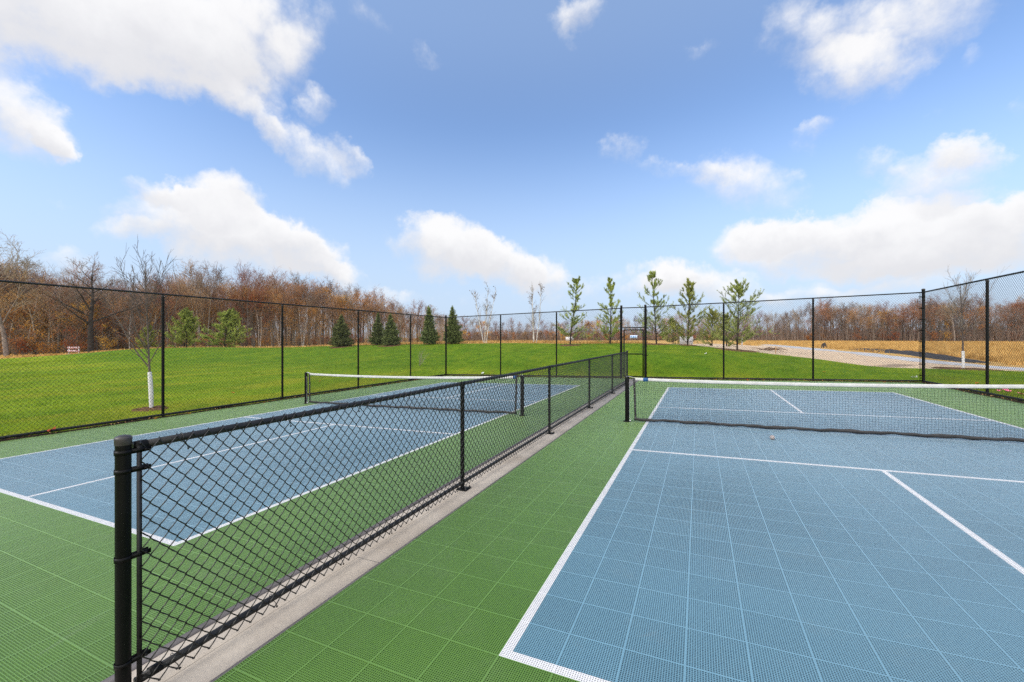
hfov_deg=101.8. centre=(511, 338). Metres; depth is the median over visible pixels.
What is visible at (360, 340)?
woodland shrub
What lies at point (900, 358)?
road
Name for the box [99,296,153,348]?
russet oak
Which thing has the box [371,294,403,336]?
russet oak
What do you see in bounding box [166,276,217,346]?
bare tree
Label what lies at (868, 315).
russet oak
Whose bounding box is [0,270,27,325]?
bare tree
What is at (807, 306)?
bare tree
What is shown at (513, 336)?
woodland shrub
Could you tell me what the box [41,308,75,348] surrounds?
russet oak
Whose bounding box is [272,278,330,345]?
russet oak
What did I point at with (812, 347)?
tall chain link fence
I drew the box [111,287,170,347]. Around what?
bare tree
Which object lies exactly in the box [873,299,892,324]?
bare tree
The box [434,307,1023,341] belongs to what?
woodland
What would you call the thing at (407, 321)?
russet oak
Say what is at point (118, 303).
bare tree
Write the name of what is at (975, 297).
bare tree
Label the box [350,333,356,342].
woodland shrub
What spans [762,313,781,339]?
bare tree
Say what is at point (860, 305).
bare tree
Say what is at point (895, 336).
woodland shrub
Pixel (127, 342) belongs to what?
woodland shrub
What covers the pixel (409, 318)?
bare tree
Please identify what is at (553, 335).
woodland shrub
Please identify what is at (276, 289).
bare tree
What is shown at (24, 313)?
russet oak
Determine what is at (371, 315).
bare tree
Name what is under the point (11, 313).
russet oak
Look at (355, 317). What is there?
russet oak
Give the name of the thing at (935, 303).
bare tree
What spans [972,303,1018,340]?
bare tree
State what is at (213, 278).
bare tree
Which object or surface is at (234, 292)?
russet oak
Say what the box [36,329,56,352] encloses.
woodland shrub
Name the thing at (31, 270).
bare tree
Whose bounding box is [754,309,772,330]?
bare tree
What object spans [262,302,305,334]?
russet oak
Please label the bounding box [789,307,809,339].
bare tree
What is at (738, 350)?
mulch
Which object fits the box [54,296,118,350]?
russet oak
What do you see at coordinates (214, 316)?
russet oak
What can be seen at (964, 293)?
young tree
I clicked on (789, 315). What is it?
bare tree
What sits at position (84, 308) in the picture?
russet oak
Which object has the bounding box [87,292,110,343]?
bare tree
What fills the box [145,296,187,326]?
russet oak
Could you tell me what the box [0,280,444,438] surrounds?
tall chain link fence
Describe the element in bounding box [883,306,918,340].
russet oak
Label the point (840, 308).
bare tree
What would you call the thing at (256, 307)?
russet oak
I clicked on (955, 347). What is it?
dry grass
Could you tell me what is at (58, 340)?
bare tree
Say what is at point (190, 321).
pine tree
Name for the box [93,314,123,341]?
russet oak
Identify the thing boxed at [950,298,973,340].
bare tree
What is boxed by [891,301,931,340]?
russet oak
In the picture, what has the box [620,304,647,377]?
gate
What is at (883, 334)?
woodland shrub
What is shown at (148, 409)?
mulch
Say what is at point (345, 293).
bare tree
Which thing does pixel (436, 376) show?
leaf litter
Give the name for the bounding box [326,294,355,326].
russet oak
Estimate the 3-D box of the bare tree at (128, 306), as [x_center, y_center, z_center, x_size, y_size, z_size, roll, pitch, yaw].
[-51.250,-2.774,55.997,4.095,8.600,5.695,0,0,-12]
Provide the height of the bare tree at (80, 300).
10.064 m
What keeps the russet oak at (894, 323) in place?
on the ground at (676, 364)
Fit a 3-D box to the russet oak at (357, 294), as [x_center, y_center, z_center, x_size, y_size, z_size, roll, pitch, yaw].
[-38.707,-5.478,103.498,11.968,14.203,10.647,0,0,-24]
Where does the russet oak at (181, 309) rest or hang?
on the ground at (676, 364)
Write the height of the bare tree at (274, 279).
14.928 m
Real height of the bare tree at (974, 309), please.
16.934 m
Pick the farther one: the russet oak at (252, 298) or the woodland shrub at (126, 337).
the russet oak at (252, 298)
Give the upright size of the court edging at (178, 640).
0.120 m
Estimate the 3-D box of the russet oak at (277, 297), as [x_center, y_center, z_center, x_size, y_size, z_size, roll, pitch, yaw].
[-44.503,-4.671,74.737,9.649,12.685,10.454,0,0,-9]
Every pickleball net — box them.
[303,372,525,415]
[623,376,1023,441]
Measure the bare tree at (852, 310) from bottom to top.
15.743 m
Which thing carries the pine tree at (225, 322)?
on the ground at (676, 364)
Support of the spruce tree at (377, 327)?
on the ground at (676, 364)
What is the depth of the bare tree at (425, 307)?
137.18 m
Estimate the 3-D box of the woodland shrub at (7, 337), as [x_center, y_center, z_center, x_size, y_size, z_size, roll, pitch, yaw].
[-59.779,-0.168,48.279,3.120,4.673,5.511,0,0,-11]
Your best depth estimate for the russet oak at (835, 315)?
158.46 m
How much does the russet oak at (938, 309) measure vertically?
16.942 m
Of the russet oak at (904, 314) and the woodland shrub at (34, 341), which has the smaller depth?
the woodland shrub at (34, 341)
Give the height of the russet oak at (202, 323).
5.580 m
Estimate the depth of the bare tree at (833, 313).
157.72 m
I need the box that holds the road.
[769,345,1023,370]
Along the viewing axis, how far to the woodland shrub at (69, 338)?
51.49 m
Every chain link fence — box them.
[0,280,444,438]
[113,350,629,681]
[445,308,622,377]
[646,292,921,381]
[921,271,1023,400]
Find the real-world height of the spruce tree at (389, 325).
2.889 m
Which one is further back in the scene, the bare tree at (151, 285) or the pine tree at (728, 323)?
the bare tree at (151, 285)
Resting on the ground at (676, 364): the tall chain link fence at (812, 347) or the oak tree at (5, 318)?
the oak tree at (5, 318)
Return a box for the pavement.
[132,379,636,681]
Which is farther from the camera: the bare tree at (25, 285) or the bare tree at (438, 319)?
the bare tree at (438, 319)
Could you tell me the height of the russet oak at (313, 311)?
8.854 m
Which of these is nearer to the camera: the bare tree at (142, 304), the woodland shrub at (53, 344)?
the woodland shrub at (53, 344)
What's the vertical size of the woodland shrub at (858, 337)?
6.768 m
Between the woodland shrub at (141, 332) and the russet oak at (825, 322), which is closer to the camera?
the woodland shrub at (141, 332)
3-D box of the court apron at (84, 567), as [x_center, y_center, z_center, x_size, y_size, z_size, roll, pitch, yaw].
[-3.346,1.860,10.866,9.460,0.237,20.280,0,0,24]
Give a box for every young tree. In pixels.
[86,236,194,407]
[943,264,1006,367]
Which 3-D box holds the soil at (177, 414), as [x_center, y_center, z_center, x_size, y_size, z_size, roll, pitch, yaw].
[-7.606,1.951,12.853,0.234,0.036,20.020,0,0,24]
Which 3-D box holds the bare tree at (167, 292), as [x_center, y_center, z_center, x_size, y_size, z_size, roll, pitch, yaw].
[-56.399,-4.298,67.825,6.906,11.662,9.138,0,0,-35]
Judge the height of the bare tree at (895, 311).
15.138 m
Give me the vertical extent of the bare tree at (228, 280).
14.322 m
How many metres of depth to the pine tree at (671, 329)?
39.89 m
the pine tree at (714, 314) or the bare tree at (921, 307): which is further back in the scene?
the bare tree at (921, 307)
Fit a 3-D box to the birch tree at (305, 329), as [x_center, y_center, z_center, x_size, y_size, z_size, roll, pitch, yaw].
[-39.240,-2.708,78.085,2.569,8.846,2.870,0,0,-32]
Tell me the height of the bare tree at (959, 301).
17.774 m
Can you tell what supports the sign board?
on the ground at (676, 364)
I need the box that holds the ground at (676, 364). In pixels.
[0,338,1023,435]
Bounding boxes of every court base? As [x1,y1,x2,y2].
[0,376,601,681]
[224,380,1023,681]
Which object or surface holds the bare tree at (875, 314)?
on the ground at (676, 364)
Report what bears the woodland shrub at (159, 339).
on the ground at (676, 364)
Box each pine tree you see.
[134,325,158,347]
[160,307,203,347]
[194,307,251,346]
[554,275,595,344]
[583,277,623,343]
[632,270,673,342]
[657,278,715,344]
[659,319,681,343]
[693,307,731,345]
[698,278,777,349]
[708,313,746,346]
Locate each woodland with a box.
[0,257,447,353]
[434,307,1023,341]
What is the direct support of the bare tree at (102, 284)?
on the ground at (676, 364)
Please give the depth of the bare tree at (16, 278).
55.41 m
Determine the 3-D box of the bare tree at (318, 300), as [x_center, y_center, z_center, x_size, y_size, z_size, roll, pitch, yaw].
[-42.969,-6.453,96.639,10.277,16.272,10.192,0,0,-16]
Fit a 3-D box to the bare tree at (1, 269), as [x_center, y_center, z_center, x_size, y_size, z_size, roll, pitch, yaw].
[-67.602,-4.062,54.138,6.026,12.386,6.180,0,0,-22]
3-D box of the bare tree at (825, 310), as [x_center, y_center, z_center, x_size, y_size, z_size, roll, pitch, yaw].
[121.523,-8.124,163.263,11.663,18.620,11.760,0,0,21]
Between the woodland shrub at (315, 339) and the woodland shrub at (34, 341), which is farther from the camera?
the woodland shrub at (315, 339)
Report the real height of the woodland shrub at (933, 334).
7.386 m
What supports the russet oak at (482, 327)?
on the ground at (676, 364)
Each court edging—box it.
[101,378,629,681]
[210,381,637,681]
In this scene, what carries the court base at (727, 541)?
on the ground at (676, 364)
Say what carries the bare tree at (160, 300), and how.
on the ground at (676, 364)
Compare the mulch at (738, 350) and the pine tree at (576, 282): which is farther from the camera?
the pine tree at (576, 282)
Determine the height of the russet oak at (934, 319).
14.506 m
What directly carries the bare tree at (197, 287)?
on the ground at (676, 364)
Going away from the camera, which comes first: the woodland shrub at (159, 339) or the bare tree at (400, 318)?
the woodland shrub at (159, 339)
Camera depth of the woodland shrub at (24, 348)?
49.35 m
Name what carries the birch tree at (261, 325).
on the ground at (676, 364)
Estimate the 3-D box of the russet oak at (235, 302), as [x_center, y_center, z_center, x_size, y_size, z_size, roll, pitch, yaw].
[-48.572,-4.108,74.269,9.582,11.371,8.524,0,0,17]
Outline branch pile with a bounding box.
[757,347,785,350]
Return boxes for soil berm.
[857,348,989,362]
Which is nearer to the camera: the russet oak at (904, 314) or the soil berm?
the soil berm
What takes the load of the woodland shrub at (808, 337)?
on the ground at (676, 364)
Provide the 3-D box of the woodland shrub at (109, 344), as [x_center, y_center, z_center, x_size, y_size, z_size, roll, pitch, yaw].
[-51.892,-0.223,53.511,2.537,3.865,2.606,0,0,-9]
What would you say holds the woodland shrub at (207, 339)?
on the ground at (676, 364)
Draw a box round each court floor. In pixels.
[0,382,571,541]
[513,387,1023,681]
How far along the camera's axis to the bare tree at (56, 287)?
56.96 m
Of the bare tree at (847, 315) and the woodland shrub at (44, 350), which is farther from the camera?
the bare tree at (847, 315)
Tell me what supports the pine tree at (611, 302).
on the ground at (676, 364)
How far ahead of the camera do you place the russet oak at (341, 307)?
101.78 m
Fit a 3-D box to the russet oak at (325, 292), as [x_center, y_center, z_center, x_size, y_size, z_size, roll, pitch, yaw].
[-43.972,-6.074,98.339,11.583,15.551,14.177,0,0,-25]
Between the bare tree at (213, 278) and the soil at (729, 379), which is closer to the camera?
the soil at (729, 379)
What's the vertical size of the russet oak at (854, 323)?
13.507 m
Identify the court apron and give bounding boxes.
[0,376,624,681]
[214,379,1023,681]
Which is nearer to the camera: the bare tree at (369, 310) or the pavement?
the pavement
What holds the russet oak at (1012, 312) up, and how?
on the ground at (676, 364)
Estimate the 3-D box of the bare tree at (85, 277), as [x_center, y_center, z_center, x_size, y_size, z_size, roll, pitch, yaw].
[-55.448,-4.604,55.170,8.126,12.866,8.058,0,0,-9]
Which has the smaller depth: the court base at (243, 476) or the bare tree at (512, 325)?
the court base at (243, 476)
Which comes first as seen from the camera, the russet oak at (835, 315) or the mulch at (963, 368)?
the mulch at (963, 368)
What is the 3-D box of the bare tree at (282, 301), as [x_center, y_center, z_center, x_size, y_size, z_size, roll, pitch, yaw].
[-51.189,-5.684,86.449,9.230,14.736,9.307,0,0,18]
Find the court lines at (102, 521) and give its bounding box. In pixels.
[0,382,579,545]
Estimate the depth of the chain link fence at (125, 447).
2.68 m
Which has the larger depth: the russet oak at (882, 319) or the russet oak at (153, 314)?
the russet oak at (882, 319)
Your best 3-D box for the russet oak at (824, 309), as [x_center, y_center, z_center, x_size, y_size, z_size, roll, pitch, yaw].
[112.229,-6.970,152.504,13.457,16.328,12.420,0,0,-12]
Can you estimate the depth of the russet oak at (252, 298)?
72.59 m
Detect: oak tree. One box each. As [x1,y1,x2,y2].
[0,227,51,355]
[21,252,144,352]
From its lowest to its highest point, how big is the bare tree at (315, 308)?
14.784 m
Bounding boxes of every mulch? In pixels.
[132,405,168,411]
[329,346,352,347]
[647,343,668,344]
[714,348,757,352]
[931,367,1003,370]
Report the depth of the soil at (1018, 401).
10.90 m
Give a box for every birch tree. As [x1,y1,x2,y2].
[256,312,264,344]
[296,305,309,339]
[469,283,496,342]
[527,282,544,340]
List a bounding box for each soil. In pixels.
[0,375,445,441]
[446,375,919,382]
[920,382,1023,403]
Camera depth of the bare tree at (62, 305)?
53.34 m
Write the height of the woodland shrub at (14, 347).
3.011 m
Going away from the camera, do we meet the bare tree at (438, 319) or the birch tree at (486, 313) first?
the birch tree at (486, 313)
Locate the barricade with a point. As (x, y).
(78, 350)
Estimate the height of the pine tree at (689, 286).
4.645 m
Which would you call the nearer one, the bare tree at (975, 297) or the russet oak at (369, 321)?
the russet oak at (369, 321)
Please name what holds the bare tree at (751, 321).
on the ground at (676, 364)
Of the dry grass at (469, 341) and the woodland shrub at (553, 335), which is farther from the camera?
the woodland shrub at (553, 335)
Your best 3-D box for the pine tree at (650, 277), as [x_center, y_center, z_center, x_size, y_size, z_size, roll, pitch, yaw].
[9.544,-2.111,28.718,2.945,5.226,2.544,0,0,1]
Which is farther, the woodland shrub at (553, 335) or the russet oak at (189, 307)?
the woodland shrub at (553, 335)
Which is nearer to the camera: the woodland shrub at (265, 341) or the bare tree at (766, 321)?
the woodland shrub at (265, 341)
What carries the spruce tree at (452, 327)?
on the ground at (676, 364)
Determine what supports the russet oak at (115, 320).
on the ground at (676, 364)
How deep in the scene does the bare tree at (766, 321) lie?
162.43 m
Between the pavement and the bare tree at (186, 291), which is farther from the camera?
the bare tree at (186, 291)
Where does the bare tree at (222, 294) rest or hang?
on the ground at (676, 364)
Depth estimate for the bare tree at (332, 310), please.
92.57 m
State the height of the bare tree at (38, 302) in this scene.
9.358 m
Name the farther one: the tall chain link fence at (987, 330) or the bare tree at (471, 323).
the bare tree at (471, 323)
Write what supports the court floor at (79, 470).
on the court base at (243, 476)
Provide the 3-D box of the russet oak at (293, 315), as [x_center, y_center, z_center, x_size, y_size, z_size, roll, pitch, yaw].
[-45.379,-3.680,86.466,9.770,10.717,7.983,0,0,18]
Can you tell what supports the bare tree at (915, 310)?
on the ground at (676, 364)
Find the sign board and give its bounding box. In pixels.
[680,336,692,344]
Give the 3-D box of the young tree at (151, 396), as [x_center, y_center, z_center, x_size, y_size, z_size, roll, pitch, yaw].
[-10.207,-0.381,11.524,2.044,4.838,2.107,0,0,0]
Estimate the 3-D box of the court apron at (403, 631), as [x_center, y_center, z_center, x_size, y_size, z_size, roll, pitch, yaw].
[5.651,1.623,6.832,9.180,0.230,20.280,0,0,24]
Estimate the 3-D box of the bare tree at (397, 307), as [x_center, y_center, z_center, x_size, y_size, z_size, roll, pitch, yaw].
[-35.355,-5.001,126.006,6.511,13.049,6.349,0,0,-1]
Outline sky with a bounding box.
[0,0,1023,337]
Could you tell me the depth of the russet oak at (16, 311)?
52.01 m
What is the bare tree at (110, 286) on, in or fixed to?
on the ground at (676, 364)
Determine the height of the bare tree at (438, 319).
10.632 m
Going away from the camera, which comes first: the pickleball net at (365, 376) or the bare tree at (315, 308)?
the pickleball net at (365, 376)
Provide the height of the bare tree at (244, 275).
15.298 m
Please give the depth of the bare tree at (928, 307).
157.16 m
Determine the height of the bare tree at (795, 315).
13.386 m
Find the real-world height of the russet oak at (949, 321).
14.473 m
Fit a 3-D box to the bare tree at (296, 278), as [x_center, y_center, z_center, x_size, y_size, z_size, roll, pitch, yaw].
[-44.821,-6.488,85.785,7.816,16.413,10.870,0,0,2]
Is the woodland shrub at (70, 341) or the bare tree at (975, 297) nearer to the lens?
the woodland shrub at (70, 341)
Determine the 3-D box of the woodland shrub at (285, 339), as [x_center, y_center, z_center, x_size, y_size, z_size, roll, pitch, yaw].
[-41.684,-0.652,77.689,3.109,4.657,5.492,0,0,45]
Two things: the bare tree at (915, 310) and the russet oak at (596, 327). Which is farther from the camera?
the russet oak at (596, 327)
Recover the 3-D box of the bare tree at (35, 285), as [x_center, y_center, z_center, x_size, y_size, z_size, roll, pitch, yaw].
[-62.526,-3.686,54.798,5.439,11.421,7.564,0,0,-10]
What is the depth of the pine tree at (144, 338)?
49.80 m
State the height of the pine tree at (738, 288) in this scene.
4.624 m
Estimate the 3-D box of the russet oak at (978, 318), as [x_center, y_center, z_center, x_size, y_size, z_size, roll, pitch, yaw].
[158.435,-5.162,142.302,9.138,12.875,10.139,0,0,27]
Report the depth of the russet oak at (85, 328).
54.32 m
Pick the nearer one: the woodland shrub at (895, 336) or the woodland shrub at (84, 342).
the woodland shrub at (84, 342)
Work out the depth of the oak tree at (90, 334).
48.88 m
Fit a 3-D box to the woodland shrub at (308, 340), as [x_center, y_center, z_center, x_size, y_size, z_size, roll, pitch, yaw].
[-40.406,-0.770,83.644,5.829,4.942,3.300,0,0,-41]
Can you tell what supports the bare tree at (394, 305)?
on the ground at (676, 364)
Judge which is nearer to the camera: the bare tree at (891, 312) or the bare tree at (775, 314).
the bare tree at (891, 312)
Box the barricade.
[67,347,79,353]
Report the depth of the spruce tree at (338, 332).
35.95 m
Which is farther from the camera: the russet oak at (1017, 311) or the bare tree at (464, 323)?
the bare tree at (464, 323)
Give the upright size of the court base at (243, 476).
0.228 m
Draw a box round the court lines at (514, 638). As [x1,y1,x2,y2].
[499,387,1023,681]
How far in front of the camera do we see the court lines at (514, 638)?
3.33 m
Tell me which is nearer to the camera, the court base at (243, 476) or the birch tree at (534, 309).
the court base at (243, 476)
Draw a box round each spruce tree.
[328,314,353,345]
[368,312,383,344]
[380,313,400,344]
[419,305,440,343]
[442,307,464,343]
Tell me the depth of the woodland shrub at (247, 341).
71.09 m
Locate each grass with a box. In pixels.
[0,339,649,357]
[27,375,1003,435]
[735,340,1023,364]
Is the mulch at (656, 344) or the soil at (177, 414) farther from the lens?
the mulch at (656, 344)
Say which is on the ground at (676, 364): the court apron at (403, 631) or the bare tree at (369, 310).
the bare tree at (369, 310)
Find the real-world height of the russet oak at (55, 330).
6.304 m
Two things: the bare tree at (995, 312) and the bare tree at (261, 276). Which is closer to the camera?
the bare tree at (261, 276)
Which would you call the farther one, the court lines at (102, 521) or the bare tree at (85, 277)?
the bare tree at (85, 277)
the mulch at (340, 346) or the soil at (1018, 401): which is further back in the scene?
the mulch at (340, 346)
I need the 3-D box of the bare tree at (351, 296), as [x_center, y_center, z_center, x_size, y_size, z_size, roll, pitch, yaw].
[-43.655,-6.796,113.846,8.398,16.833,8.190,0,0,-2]
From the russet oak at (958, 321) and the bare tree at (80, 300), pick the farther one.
the russet oak at (958, 321)
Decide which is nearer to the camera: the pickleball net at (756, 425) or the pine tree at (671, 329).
the pickleball net at (756, 425)
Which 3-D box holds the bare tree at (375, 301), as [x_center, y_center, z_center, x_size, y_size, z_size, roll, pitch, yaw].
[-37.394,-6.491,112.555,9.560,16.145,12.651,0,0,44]
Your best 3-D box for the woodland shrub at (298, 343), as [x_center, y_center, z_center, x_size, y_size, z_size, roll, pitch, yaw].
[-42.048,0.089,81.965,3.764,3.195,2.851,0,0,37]
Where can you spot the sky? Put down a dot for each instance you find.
(433, 152)
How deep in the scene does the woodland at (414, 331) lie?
68.36 m
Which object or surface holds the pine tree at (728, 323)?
on the ground at (676, 364)
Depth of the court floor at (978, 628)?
3.16 m
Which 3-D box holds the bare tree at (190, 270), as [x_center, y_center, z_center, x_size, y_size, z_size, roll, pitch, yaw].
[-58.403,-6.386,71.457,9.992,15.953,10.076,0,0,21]
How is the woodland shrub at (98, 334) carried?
on the ground at (676, 364)
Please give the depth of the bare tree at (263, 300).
78.41 m
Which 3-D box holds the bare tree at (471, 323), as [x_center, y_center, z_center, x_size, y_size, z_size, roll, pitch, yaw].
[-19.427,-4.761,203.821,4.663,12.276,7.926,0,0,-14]
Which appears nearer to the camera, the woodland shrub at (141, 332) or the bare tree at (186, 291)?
the woodland shrub at (141, 332)
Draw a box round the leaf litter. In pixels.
[6,375,1014,439]
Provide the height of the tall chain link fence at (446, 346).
3.338 m
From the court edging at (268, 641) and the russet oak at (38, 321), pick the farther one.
the russet oak at (38, 321)
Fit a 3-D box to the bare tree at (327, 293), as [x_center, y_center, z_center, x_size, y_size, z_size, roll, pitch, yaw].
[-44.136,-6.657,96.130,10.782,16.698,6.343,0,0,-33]
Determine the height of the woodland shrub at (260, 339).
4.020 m
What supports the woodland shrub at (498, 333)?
on the ground at (676, 364)
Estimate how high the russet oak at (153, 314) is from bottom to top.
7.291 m
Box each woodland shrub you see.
[0,324,24,353]
[7,334,46,354]
[8,325,39,354]
[15,313,72,354]
[32,330,83,352]
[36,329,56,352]
[41,330,63,352]
[56,326,103,350]
[60,320,100,352]
[77,331,87,351]
[95,322,117,349]
[111,312,138,347]
[112,325,155,348]
[128,314,160,347]
[134,328,173,346]
[195,331,216,346]
[241,335,254,345]
[253,329,264,346]
[255,322,274,346]
[276,326,298,345]
[289,333,306,345]
[298,326,321,344]
[310,332,325,344]
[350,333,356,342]
[354,328,368,343]
[492,330,504,339]
[508,331,517,339]
[549,331,559,340]
[803,326,811,340]
[847,325,865,340]
[878,325,896,340]
[884,323,900,340]
[926,324,941,340]
[940,324,952,340]
[1005,323,1020,340]
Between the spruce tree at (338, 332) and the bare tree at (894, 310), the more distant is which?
the bare tree at (894, 310)
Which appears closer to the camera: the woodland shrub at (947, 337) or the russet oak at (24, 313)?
the russet oak at (24, 313)
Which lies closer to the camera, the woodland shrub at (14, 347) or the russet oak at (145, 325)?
the woodland shrub at (14, 347)
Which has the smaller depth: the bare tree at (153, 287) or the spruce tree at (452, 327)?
the spruce tree at (452, 327)
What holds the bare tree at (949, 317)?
on the ground at (676, 364)
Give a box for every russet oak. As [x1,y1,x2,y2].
[0,286,54,353]
[1,308,38,343]
[3,302,55,353]
[16,299,71,350]
[29,304,88,352]
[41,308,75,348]
[46,299,111,346]
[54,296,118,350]
[75,318,99,341]
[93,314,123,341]
[98,304,138,348]
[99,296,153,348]
[122,305,158,347]
[140,302,166,336]
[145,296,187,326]
[154,291,196,346]
[167,298,207,327]
[192,313,211,342]
[204,305,222,340]
[208,285,266,344]
[218,279,281,345]
[223,286,281,344]
[228,285,277,345]
[238,284,290,342]
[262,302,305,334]
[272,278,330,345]
[278,297,313,345]
[297,306,327,345]
[304,278,350,344]
[320,296,356,331]
[321,300,370,329]
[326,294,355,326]
[334,289,377,342]
[359,303,385,342]
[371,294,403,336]
[400,319,417,340]
[475,321,488,335]
[591,321,601,339]
[801,300,835,340]
[808,311,836,333]
[823,308,859,338]
[842,306,872,339]
[860,303,890,335]
[870,307,896,335]
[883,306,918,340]
[884,313,904,330]
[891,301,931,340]
[918,305,956,340]
[926,301,953,331]
[928,306,973,333]
[947,303,977,333]
[959,307,993,340]
[995,299,1023,328]
[1004,300,1023,336]
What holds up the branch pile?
on the ground at (676, 364)
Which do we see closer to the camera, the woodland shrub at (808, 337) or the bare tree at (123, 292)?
the bare tree at (123, 292)
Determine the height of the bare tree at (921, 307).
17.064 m
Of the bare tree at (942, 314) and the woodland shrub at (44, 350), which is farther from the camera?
the bare tree at (942, 314)
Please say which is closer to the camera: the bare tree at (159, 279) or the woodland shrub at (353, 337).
the bare tree at (159, 279)
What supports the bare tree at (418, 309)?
on the ground at (676, 364)
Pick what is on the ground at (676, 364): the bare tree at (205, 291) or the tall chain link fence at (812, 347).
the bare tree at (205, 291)
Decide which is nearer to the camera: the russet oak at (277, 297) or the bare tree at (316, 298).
the russet oak at (277, 297)
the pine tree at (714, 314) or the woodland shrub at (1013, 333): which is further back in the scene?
the woodland shrub at (1013, 333)
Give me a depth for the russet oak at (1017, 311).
143.12 m
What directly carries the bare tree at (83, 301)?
on the ground at (676, 364)
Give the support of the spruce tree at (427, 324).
on the ground at (676, 364)
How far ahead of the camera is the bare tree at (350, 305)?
101.93 m
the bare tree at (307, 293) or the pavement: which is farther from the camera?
the bare tree at (307, 293)
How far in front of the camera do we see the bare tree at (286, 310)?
81.36 m
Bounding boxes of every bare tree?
[0,262,30,351]
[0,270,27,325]
[2,263,41,302]
[2,267,59,341]
[4,255,54,300]
[7,269,42,339]
[11,286,59,340]
[23,273,87,353]
[24,280,110,351]
[29,271,90,319]
[41,260,132,350]
[56,276,96,338]
[59,286,107,319]
[69,280,137,348]
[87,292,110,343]
[89,272,124,295]
[102,291,142,324]
[103,289,145,344]
[109,282,157,330]
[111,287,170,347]
[122,279,189,343]
[127,266,179,299]
[129,277,177,323]
[133,276,176,325]
[140,282,184,330]
[146,274,226,346]
[147,259,212,309]
[163,274,211,337]
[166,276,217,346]
[182,260,225,346]
[189,276,219,317]
[207,283,246,330]
[209,277,234,339]
[214,267,265,305]
[225,260,289,346]
[231,279,291,343]
[234,265,308,346]
[255,274,301,340]
[262,285,296,344]
[264,276,290,342]
[273,271,311,345]
[289,280,330,327]
[300,281,335,320]
[303,276,342,344]
[303,285,325,343]
[304,276,343,341]
[316,298,347,326]
[327,289,351,310]
[337,294,362,322]
[340,282,360,341]
[348,287,394,327]
[353,292,382,341]
[362,301,386,342]
[373,297,397,324]
[389,301,405,320]
[391,307,407,341]
[404,309,417,340]
[407,300,425,341]
[424,304,437,314]
[433,312,443,325]
[458,317,469,330]
[467,318,476,337]
[504,318,514,331]
[742,315,755,339]
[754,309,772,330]
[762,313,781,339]
[763,312,770,339]
[784,311,792,335]
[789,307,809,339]
[789,309,801,335]
[801,300,831,332]
[803,295,834,331]
[827,303,846,335]
[831,303,848,329]
[839,300,860,337]
[839,305,857,340]
[855,303,884,340]
[856,303,873,323]
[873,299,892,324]
[878,308,895,340]
[890,304,911,335]
[892,303,919,339]
[906,297,940,338]
[908,297,943,332]
[909,297,935,336]
[921,295,954,321]
[928,302,958,330]
[934,302,958,339]
[950,295,975,314]
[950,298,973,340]
[963,293,1006,324]
[964,298,984,333]
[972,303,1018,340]

